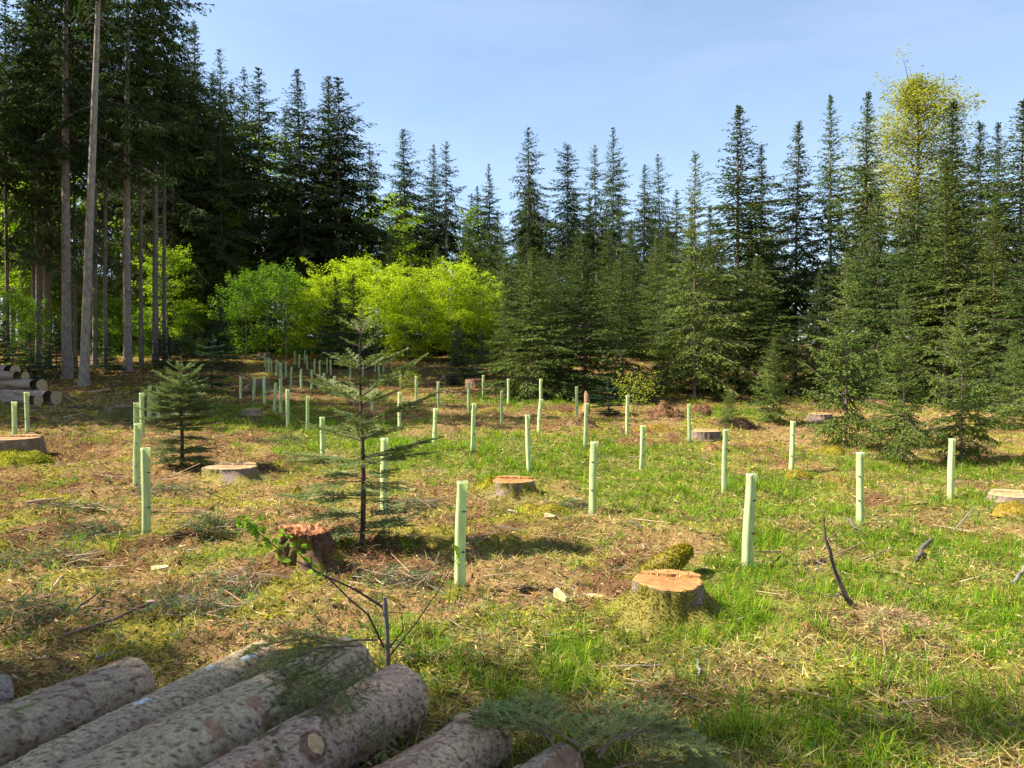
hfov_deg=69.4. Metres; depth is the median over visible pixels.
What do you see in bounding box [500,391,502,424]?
tree shelter
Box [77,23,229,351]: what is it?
spruce tree
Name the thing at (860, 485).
tree shelter
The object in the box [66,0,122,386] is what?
spruce tree
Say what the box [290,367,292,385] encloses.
tree shelter
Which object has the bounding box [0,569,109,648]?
brash heap
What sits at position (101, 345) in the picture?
spruce tree
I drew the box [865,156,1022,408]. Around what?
spruce tree
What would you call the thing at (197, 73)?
spruce tree
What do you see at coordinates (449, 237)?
spruce tree
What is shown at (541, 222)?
spruce tree
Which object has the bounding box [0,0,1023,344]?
sky
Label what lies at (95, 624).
stick
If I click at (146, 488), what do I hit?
tree shelter
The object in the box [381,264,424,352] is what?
spruce tree
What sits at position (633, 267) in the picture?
spruce tree
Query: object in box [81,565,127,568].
stick
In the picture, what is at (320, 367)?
tree shelter
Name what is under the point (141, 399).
tree shelter
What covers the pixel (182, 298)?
tree
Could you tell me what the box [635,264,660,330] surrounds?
spruce tree
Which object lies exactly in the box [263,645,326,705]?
cut bough
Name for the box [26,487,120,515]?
brash heap
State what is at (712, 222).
spruce tree
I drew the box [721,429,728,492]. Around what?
tree shelter
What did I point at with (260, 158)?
spruce tree
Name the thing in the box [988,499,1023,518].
moss cushion
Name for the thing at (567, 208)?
spruce tree
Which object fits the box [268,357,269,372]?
tree shelter
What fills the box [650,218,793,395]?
spruce tree
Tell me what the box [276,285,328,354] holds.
beech sapling
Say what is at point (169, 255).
beech tree
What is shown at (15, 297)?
beech tree
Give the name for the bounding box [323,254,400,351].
beech sapling
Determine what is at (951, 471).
tree shelter
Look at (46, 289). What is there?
spruce tree
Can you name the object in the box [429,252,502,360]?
beech sapling
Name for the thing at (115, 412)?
tree stump
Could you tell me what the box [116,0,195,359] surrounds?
spruce tree
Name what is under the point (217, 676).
log
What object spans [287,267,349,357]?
beech sapling
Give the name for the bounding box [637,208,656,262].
spruce tree
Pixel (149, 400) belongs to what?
tree shelter
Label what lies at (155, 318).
spruce tree
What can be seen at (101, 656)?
stick
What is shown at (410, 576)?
brash heap
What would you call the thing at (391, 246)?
spruce tree
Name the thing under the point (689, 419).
tree shelter
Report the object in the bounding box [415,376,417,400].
tree shelter
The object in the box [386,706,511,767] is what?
log
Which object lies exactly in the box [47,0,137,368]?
spruce tree
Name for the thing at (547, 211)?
spruce tree
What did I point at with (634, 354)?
spruce tree
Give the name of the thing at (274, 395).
tree shelter
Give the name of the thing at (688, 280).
spruce tree
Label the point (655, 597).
tree stump
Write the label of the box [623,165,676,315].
spruce tree
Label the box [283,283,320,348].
spruce tree
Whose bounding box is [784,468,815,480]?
moss cushion
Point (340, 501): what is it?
tree stump
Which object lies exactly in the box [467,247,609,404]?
spruce tree
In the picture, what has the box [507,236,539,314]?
spruce tree
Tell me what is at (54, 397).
log
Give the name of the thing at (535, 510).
moss cushion
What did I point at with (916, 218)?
spruce tree
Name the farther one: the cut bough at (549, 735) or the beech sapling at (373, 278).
the beech sapling at (373, 278)
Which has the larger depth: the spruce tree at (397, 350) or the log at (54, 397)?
the spruce tree at (397, 350)
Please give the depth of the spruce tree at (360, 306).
67.38 m
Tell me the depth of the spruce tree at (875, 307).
41.71 m
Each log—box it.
[0,365,20,371]
[0,371,29,380]
[0,379,46,389]
[0,389,61,404]
[0,395,42,405]
[0,640,280,767]
[0,657,155,766]
[0,674,14,703]
[59,637,375,767]
[201,664,428,767]
[373,729,442,767]
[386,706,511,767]
[513,742,583,767]
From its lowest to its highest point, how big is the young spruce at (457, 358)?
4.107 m
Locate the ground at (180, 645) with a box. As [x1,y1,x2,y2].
[0,343,1023,767]
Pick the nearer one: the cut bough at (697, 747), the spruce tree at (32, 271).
the cut bough at (697, 747)
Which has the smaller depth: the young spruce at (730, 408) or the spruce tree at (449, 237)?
the young spruce at (730, 408)
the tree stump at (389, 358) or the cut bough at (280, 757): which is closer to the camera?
the cut bough at (280, 757)
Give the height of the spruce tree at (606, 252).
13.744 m
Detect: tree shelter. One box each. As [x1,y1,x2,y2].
[11,402,17,434]
[24,392,29,432]
[133,402,138,422]
[133,422,141,487]
[139,393,144,437]
[140,447,150,534]
[147,386,151,419]
[239,377,241,398]
[252,378,255,400]
[262,376,265,404]
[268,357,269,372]
[273,383,276,412]
[278,361,279,377]
[279,379,282,413]
[280,363,282,378]
[285,361,286,377]
[285,389,289,426]
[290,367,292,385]
[294,351,295,365]
[300,369,302,388]
[306,355,307,369]
[306,396,308,430]
[310,370,312,389]
[313,359,315,374]
[319,360,320,375]
[319,417,324,464]
[326,358,327,372]
[371,386,373,410]
[380,436,388,509]
[398,392,401,430]
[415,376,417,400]
[432,408,437,443]
[437,381,439,407]
[454,480,467,587]
[467,383,469,413]
[470,404,476,451]
[482,375,484,398]
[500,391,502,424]
[507,379,509,404]
[525,414,531,471]
[537,399,542,433]
[539,379,542,398]
[575,387,577,416]
[583,403,588,447]
[589,441,598,515]
[625,394,629,435]
[639,425,645,469]
[687,404,690,442]
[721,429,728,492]
[741,471,757,568]
[788,421,795,469]
[856,452,864,526]
[947,438,955,499]
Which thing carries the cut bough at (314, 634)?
on the log at (202, 732)
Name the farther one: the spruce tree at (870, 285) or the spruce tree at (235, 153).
the spruce tree at (235, 153)
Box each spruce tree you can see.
[0,0,42,364]
[0,0,122,367]
[0,0,138,369]
[0,0,166,378]
[0,7,61,354]
[0,19,19,206]
[0,20,25,343]
[0,57,60,271]
[0,76,12,85]
[0,81,84,332]
[0,85,84,349]
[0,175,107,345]
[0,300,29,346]
[1,0,61,364]
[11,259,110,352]
[13,0,113,369]
[27,267,83,347]
[33,9,146,364]
[45,0,214,372]
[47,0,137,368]
[53,293,102,349]
[54,219,118,308]
[59,44,122,348]
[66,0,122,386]
[70,162,142,340]
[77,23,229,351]
[90,282,122,351]
[97,13,193,339]
[97,179,138,344]
[98,252,122,347]
[102,0,236,365]
[103,0,176,367]
[107,215,161,324]
[107,225,191,328]
[109,249,176,343]
[113,208,192,289]
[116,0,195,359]
[116,270,178,352]
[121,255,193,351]
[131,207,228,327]
[132,19,239,349]
[134,34,231,345]
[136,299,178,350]
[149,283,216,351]
[166,72,281,349]
[168,105,257,351]
[169,62,224,349]
[189,291,219,348]
[202,49,256,344]
[203,265,256,349]
[206,90,257,342]
[210,267,281,353]
[223,66,311,346]
[223,79,257,343]
[227,67,270,345]
[237,69,368,302]
[242,281,280,351]
[256,76,388,311]
[257,112,309,330]
[258,77,426,347]
[260,263,317,354]
[265,293,282,340]
[277,238,320,349]
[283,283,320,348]
[299,274,342,354]
[346,282,389,351]
[351,146,409,325]
[351,276,375,350]
[363,223,420,352]
[377,129,461,319]
[379,324,408,353]
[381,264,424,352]
[409,145,453,290]
[409,209,448,306]
[409,307,450,354]
[413,244,451,345]
[418,142,466,325]
[434,274,455,354]
[441,272,487,355]
[441,274,486,357]
[445,225,510,353]
[450,194,483,290]
[452,186,498,290]
[460,164,516,303]
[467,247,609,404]
[468,231,522,358]
[470,264,514,356]
[472,231,518,334]
[479,255,528,381]
[491,259,530,338]
[492,232,643,401]
[493,210,514,289]
[495,127,569,289]
[501,191,548,282]
[504,197,561,295]
[504,243,590,382]
[504,280,526,350]
[506,175,563,290]
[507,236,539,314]
[514,248,550,353]
[529,141,604,296]
[530,263,556,327]
[533,244,568,351]
[541,207,560,270]
[547,252,579,328]
[549,191,584,291]
[552,223,604,353]
[554,267,581,342]
[565,198,601,312]
[570,256,680,394]
[571,231,622,349]
[573,200,600,312]
[578,144,610,285]
[581,127,652,346]
[588,204,619,339]
[598,221,660,354]
[603,199,631,274]
[615,275,644,352]
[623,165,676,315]
[623,220,637,301]
[625,230,697,360]
[632,151,764,399]
[634,250,659,350]
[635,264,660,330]
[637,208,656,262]
[637,224,688,356]
[637,235,692,331]
[642,154,682,276]
[646,274,687,390]
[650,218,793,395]
[655,190,701,285]
[656,209,715,342]
[657,104,839,376]
[668,228,707,345]
[698,206,734,355]
[699,258,722,359]
[706,255,824,397]
[721,144,793,375]
[741,121,841,383]
[764,263,814,370]
[780,94,895,380]
[780,274,847,398]
[797,90,909,367]
[803,255,869,370]
[809,190,911,393]
[827,189,1001,401]
[841,271,893,391]
[845,197,885,305]
[862,182,939,335]
[863,100,1023,396]
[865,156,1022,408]
[882,207,907,330]
[889,182,934,317]
[923,203,1023,411]
[936,120,1023,328]
[955,214,1023,414]
[962,98,1023,378]
[971,122,1018,271]
[975,223,1016,377]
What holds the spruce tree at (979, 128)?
on the ground at (180, 645)
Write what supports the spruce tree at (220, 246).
on the ground at (180, 645)
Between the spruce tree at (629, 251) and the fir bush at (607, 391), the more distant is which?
the spruce tree at (629, 251)
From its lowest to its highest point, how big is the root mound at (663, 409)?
0.998 m
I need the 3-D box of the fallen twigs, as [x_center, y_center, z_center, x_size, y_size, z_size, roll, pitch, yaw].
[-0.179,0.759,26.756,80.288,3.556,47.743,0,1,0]
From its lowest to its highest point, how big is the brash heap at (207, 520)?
0.528 m
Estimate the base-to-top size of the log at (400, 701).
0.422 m
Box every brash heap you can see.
[0,539,108,572]
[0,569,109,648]
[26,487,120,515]
[51,509,140,543]
[66,401,108,409]
[121,480,197,498]
[129,568,261,628]
[157,505,246,539]
[177,556,289,601]
[238,433,310,444]
[349,552,454,592]
[377,484,447,513]
[550,494,602,512]
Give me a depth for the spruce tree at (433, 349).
65.23 m
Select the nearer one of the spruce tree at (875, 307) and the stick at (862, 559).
the stick at (862, 559)
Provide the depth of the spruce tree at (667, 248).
67.98 m
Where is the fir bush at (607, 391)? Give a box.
[590,378,623,415]
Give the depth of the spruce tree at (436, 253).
80.17 m
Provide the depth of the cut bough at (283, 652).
4.92 m
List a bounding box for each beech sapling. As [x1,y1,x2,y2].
[207,268,277,357]
[226,257,297,351]
[246,261,324,361]
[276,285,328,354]
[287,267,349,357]
[295,256,378,349]
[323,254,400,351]
[332,266,416,360]
[355,255,428,352]
[374,274,437,362]
[379,257,470,359]
[406,276,467,358]
[410,263,485,361]
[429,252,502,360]
[441,278,508,360]
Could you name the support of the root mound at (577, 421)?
on the ground at (180, 645)
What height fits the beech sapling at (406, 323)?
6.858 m
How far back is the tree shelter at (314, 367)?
47.34 m
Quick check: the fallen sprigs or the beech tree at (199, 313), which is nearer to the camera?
the fallen sprigs
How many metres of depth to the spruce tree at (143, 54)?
46.32 m
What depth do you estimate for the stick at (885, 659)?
5.76 m
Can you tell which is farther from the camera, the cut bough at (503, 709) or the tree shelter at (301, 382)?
the tree shelter at (301, 382)
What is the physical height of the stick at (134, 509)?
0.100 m
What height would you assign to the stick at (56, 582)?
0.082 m
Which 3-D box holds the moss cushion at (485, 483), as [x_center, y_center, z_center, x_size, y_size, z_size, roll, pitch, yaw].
[-0.439,2.001,14.769,0.767,0.407,0.669,0,1,0]
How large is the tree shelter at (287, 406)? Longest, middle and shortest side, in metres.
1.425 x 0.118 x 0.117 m
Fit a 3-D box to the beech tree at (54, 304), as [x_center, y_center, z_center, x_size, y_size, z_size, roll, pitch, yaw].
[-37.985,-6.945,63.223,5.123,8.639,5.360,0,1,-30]
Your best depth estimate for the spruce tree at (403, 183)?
89.04 m
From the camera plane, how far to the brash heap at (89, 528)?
9.92 m
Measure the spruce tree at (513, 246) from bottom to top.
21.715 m
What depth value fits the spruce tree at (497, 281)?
62.13 m
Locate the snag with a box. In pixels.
[582,391,589,413]
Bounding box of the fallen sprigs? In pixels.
[0,416,1019,767]
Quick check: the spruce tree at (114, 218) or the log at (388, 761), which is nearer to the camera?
the log at (388, 761)
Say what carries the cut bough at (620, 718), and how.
on the cut bough at (697, 747)
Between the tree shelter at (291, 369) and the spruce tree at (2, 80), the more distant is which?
the tree shelter at (291, 369)
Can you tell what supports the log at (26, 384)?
on the log at (54, 397)
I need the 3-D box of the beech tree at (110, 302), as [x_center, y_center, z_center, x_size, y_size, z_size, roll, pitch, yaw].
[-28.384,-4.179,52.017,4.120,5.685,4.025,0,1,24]
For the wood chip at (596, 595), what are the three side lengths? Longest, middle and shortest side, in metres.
0.224 x 0.126 x 0.080 m
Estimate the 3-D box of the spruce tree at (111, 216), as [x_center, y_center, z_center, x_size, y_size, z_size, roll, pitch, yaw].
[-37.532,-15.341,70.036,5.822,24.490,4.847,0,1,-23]
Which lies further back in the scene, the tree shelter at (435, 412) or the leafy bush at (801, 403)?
the leafy bush at (801, 403)
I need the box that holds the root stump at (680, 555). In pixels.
[637,542,694,570]
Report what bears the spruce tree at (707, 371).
on the ground at (180, 645)
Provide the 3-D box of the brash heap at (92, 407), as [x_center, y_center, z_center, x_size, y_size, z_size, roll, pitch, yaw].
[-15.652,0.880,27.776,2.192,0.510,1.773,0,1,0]
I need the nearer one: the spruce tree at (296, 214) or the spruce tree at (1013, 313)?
the spruce tree at (1013, 313)
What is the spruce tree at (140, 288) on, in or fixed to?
on the ground at (180, 645)
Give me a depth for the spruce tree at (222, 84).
72.47 m
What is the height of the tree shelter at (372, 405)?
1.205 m
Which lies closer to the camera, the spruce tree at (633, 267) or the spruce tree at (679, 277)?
the spruce tree at (679, 277)
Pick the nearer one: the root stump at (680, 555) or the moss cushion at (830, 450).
the root stump at (680, 555)
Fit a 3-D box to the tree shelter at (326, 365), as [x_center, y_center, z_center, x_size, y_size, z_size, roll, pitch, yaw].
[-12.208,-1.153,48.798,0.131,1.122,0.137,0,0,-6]
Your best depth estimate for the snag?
26.59 m
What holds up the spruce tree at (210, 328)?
on the ground at (180, 645)
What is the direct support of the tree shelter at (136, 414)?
on the ground at (180, 645)
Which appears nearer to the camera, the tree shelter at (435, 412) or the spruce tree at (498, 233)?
the tree shelter at (435, 412)
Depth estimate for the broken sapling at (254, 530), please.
5.65 m
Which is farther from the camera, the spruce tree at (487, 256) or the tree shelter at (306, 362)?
the spruce tree at (487, 256)
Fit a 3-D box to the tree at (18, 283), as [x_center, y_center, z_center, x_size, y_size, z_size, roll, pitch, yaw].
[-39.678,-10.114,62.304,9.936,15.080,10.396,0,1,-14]
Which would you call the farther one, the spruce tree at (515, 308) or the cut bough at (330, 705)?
the spruce tree at (515, 308)
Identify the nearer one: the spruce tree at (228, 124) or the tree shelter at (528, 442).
the tree shelter at (528, 442)
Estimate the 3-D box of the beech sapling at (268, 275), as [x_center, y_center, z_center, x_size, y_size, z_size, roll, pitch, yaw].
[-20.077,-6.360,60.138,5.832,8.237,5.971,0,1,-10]
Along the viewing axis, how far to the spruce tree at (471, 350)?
62.99 m
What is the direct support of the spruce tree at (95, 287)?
on the ground at (180, 645)
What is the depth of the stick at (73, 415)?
25.53 m
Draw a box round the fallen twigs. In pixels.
[0,366,1023,767]
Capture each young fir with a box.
[0,320,48,378]
[2,333,48,380]
[25,319,78,376]
[90,333,126,373]
[132,355,222,465]
[146,326,179,368]
[153,323,208,370]
[184,338,234,390]
[187,305,248,368]
[272,307,444,543]
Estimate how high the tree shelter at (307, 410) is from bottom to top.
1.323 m
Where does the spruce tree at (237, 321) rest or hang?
on the ground at (180, 645)
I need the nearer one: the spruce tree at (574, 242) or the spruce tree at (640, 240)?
the spruce tree at (574, 242)
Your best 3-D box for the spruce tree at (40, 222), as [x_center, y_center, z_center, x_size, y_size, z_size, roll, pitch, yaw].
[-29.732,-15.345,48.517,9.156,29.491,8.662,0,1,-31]
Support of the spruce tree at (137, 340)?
on the ground at (180, 645)
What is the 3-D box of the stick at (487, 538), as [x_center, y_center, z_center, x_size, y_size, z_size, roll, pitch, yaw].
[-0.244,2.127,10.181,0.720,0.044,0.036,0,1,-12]
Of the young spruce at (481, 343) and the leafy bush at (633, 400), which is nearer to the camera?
the leafy bush at (633, 400)
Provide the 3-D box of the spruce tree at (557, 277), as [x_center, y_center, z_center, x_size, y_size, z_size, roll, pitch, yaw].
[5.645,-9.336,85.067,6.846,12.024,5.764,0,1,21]
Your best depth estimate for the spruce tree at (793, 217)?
46.76 m
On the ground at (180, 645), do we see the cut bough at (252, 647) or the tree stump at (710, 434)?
the tree stump at (710, 434)
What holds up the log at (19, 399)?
on the ground at (180, 645)
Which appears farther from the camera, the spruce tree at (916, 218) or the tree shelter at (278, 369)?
the tree shelter at (278, 369)
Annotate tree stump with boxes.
[0,432,47,454]
[89,405,139,421]
[200,460,275,484]
[240,408,266,415]
[242,379,282,391]
[253,352,272,358]
[265,522,347,578]
[306,493,341,503]
[378,353,400,359]
[439,375,459,382]
[465,379,489,388]
[481,472,543,501]
[601,565,746,639]
[685,428,722,442]
[803,412,835,422]
[984,489,1023,504]
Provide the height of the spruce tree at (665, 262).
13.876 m
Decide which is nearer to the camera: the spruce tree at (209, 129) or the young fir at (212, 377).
the young fir at (212, 377)
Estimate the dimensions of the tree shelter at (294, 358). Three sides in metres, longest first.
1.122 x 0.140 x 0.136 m
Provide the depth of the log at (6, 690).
4.92 m
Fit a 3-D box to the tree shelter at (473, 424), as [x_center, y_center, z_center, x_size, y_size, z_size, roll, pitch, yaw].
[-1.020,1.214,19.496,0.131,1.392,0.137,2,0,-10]
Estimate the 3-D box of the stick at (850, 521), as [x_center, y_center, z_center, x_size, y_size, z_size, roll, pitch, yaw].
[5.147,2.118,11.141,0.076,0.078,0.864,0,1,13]
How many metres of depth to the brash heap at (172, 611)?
6.76 m
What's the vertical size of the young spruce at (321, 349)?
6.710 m
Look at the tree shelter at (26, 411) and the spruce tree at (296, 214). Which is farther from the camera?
the spruce tree at (296, 214)
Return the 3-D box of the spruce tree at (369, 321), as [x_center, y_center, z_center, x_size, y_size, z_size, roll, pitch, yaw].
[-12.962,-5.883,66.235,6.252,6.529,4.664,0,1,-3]
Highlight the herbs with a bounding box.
[0,432,1023,767]
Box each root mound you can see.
[564,411,596,426]
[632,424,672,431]
[641,400,684,418]
[691,403,711,415]
[705,441,728,451]
[716,418,756,429]
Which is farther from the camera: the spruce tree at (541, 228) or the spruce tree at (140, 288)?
the spruce tree at (541, 228)
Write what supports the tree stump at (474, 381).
on the ground at (180, 645)
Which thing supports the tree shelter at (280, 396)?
on the ground at (180, 645)
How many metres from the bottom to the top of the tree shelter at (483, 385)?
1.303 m
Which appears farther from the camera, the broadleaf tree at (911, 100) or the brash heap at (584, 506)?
the broadleaf tree at (911, 100)
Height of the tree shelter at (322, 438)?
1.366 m
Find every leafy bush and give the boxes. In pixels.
[397,370,420,390]
[610,365,663,411]
[777,392,816,423]
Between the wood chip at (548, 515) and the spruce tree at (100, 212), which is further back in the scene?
the spruce tree at (100, 212)
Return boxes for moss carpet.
[0,351,1023,767]
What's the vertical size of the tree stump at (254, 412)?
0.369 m
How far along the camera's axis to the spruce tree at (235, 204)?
66.06 m
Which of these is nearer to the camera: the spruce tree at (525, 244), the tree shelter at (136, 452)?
the tree shelter at (136, 452)
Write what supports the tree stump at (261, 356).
on the ground at (180, 645)
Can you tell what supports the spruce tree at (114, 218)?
on the ground at (180, 645)
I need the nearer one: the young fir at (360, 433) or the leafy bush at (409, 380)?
the young fir at (360, 433)
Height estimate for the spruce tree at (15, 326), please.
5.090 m
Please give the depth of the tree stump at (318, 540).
8.28 m
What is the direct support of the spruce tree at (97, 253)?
on the ground at (180, 645)
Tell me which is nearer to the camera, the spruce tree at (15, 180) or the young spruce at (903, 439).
the young spruce at (903, 439)
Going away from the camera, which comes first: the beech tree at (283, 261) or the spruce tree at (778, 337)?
the spruce tree at (778, 337)
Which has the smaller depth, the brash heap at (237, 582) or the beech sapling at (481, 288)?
the brash heap at (237, 582)
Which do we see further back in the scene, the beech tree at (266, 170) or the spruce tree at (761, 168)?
the beech tree at (266, 170)
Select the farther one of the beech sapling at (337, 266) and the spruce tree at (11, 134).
the beech sapling at (337, 266)
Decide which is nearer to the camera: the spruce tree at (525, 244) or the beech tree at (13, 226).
the beech tree at (13, 226)
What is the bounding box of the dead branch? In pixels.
[798,512,858,609]
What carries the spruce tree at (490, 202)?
on the ground at (180, 645)
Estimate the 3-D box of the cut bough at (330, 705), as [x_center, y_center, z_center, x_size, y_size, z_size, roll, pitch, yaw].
[-1.028,1.841,4.224,0.558,0.300,0.518,0,1,-37]
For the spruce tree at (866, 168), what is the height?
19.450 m
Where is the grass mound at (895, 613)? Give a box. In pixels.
[849,596,961,637]
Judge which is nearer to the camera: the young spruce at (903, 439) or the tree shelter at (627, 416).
the young spruce at (903, 439)
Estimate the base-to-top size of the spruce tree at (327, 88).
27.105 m
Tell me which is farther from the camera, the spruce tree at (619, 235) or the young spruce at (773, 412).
the spruce tree at (619, 235)
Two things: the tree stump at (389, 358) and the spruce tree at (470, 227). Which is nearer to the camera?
the tree stump at (389, 358)
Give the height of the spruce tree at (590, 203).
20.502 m
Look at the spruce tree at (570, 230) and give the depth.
111.57 m
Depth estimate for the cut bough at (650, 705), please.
4.18 m
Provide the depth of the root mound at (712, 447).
21.44 m
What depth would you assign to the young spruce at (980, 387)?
19.81 m
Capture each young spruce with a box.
[297,276,361,366]
[320,273,385,369]
[437,320,488,385]
[469,333,493,377]
[714,386,748,423]
[736,341,791,425]
[798,250,894,450]
[842,286,946,464]
[908,288,1023,463]
[967,332,1023,429]
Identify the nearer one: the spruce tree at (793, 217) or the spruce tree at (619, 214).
the spruce tree at (793, 217)
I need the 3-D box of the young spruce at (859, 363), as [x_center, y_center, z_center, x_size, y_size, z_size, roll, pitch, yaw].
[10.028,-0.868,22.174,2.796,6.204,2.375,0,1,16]
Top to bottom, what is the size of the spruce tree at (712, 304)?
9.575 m
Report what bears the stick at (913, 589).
on the ground at (180, 645)
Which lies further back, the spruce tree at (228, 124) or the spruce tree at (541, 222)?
the spruce tree at (541, 222)
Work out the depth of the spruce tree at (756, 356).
39.65 m
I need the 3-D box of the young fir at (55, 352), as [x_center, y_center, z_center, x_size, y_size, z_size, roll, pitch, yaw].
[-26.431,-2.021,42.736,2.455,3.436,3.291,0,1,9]
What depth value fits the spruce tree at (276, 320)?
92.08 m
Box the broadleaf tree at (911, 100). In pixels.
[824,44,1017,361]
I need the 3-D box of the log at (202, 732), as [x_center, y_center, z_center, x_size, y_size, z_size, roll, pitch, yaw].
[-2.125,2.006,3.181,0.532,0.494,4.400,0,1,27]
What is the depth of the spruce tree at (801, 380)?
37.94 m
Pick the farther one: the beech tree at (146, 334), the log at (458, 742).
the beech tree at (146, 334)
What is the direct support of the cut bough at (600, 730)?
on the log at (547, 757)
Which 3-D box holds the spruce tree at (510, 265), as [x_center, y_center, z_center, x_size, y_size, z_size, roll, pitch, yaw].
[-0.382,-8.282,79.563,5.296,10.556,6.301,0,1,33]
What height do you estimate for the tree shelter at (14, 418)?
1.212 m
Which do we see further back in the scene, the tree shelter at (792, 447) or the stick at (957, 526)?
the tree shelter at (792, 447)
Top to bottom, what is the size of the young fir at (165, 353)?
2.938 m
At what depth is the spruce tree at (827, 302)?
53.42 m
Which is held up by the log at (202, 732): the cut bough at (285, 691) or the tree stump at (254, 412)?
the cut bough at (285, 691)
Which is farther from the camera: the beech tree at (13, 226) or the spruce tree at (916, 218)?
the beech tree at (13, 226)
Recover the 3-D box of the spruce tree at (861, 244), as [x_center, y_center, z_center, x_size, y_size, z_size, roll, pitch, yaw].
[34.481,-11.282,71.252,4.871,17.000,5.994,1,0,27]
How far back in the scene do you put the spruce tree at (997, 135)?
52.87 m
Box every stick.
[24,497,61,504]
[49,575,62,591]
[63,412,84,417]
[63,599,158,636]
[74,588,102,611]
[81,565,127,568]
[89,388,109,392]
[95,650,116,660]
[99,509,170,510]
[468,536,519,540]
[470,530,512,538]
[601,664,660,667]
[696,659,700,674]
[846,517,860,532]
[860,547,892,560]
[875,627,887,698]
[901,581,928,599]
[913,539,932,560]
[953,506,974,531]
[1010,565,1023,583]
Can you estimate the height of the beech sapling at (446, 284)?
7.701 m
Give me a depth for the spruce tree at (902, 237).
57.90 m
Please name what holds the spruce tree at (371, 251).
on the ground at (180, 645)
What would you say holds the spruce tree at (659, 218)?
on the ground at (180, 645)
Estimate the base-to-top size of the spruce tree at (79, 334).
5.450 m
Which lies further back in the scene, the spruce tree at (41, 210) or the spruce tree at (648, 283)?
the spruce tree at (648, 283)
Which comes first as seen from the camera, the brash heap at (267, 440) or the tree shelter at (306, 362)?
the brash heap at (267, 440)
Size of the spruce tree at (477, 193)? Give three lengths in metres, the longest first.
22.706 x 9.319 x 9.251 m
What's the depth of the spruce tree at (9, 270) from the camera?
73.39 m
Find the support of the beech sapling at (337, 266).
on the ground at (180, 645)
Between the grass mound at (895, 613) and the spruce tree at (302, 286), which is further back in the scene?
the spruce tree at (302, 286)
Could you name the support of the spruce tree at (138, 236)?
on the ground at (180, 645)
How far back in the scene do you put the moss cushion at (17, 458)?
16.61 m
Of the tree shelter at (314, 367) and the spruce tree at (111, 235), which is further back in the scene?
the spruce tree at (111, 235)
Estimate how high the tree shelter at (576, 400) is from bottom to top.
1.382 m
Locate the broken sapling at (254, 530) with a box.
[235,514,459,666]
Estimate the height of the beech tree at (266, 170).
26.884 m
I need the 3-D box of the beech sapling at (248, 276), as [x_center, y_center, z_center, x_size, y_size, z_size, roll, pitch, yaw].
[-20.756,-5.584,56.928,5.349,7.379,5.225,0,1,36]
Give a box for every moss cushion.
[0,449,56,467]
[290,486,306,496]
[473,475,493,492]
[515,502,570,517]
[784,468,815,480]
[817,446,847,454]
[819,474,855,483]
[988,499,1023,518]
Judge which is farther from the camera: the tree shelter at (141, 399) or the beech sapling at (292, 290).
the beech sapling at (292, 290)
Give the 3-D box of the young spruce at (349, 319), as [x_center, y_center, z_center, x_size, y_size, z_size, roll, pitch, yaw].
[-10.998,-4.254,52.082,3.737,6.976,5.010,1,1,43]
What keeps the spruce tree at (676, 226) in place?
on the ground at (180, 645)
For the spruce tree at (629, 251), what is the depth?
122.48 m
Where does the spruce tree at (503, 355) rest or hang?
on the ground at (180, 645)
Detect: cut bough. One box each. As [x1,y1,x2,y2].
[238,631,299,657]
[240,634,357,677]
[243,722,289,767]
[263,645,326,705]
[263,652,346,731]
[267,632,377,665]
[274,623,332,646]
[288,658,381,746]
[338,649,383,690]
[358,716,408,764]
[445,687,579,746]
[478,683,577,761]
[497,706,550,736]
[559,712,621,753]
[590,688,681,758]
[595,692,732,767]
[614,734,724,767]
[630,698,705,740]
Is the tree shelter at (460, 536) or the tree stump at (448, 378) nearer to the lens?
the tree shelter at (460, 536)
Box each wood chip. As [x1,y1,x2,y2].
[146,600,160,605]
[151,565,169,570]
[544,513,554,516]
[553,587,568,602]
[587,593,603,597]
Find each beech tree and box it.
[0,168,97,351]
[0,287,52,367]
[10,295,61,362]
[51,255,91,332]
[71,231,145,347]
[77,288,138,358]
[122,238,207,357]
[132,304,159,359]
[166,202,257,350]
[169,297,208,352]
[209,117,324,284]
[254,210,322,323]
[342,190,435,336]
[428,204,508,301]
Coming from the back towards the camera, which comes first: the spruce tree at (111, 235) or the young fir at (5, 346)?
the spruce tree at (111, 235)
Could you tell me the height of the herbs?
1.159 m
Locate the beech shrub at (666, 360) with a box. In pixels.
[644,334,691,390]
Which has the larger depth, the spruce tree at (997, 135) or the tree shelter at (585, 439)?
the spruce tree at (997, 135)
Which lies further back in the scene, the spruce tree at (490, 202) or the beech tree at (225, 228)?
the spruce tree at (490, 202)
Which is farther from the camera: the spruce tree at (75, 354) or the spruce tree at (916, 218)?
the spruce tree at (75, 354)
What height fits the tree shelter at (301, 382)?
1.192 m
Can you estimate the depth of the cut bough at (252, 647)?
5.19 m
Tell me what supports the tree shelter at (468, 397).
on the ground at (180, 645)
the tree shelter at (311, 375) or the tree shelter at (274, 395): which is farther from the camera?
the tree shelter at (311, 375)
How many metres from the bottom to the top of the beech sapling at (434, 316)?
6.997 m
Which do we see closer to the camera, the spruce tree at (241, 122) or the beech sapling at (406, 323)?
the beech sapling at (406, 323)

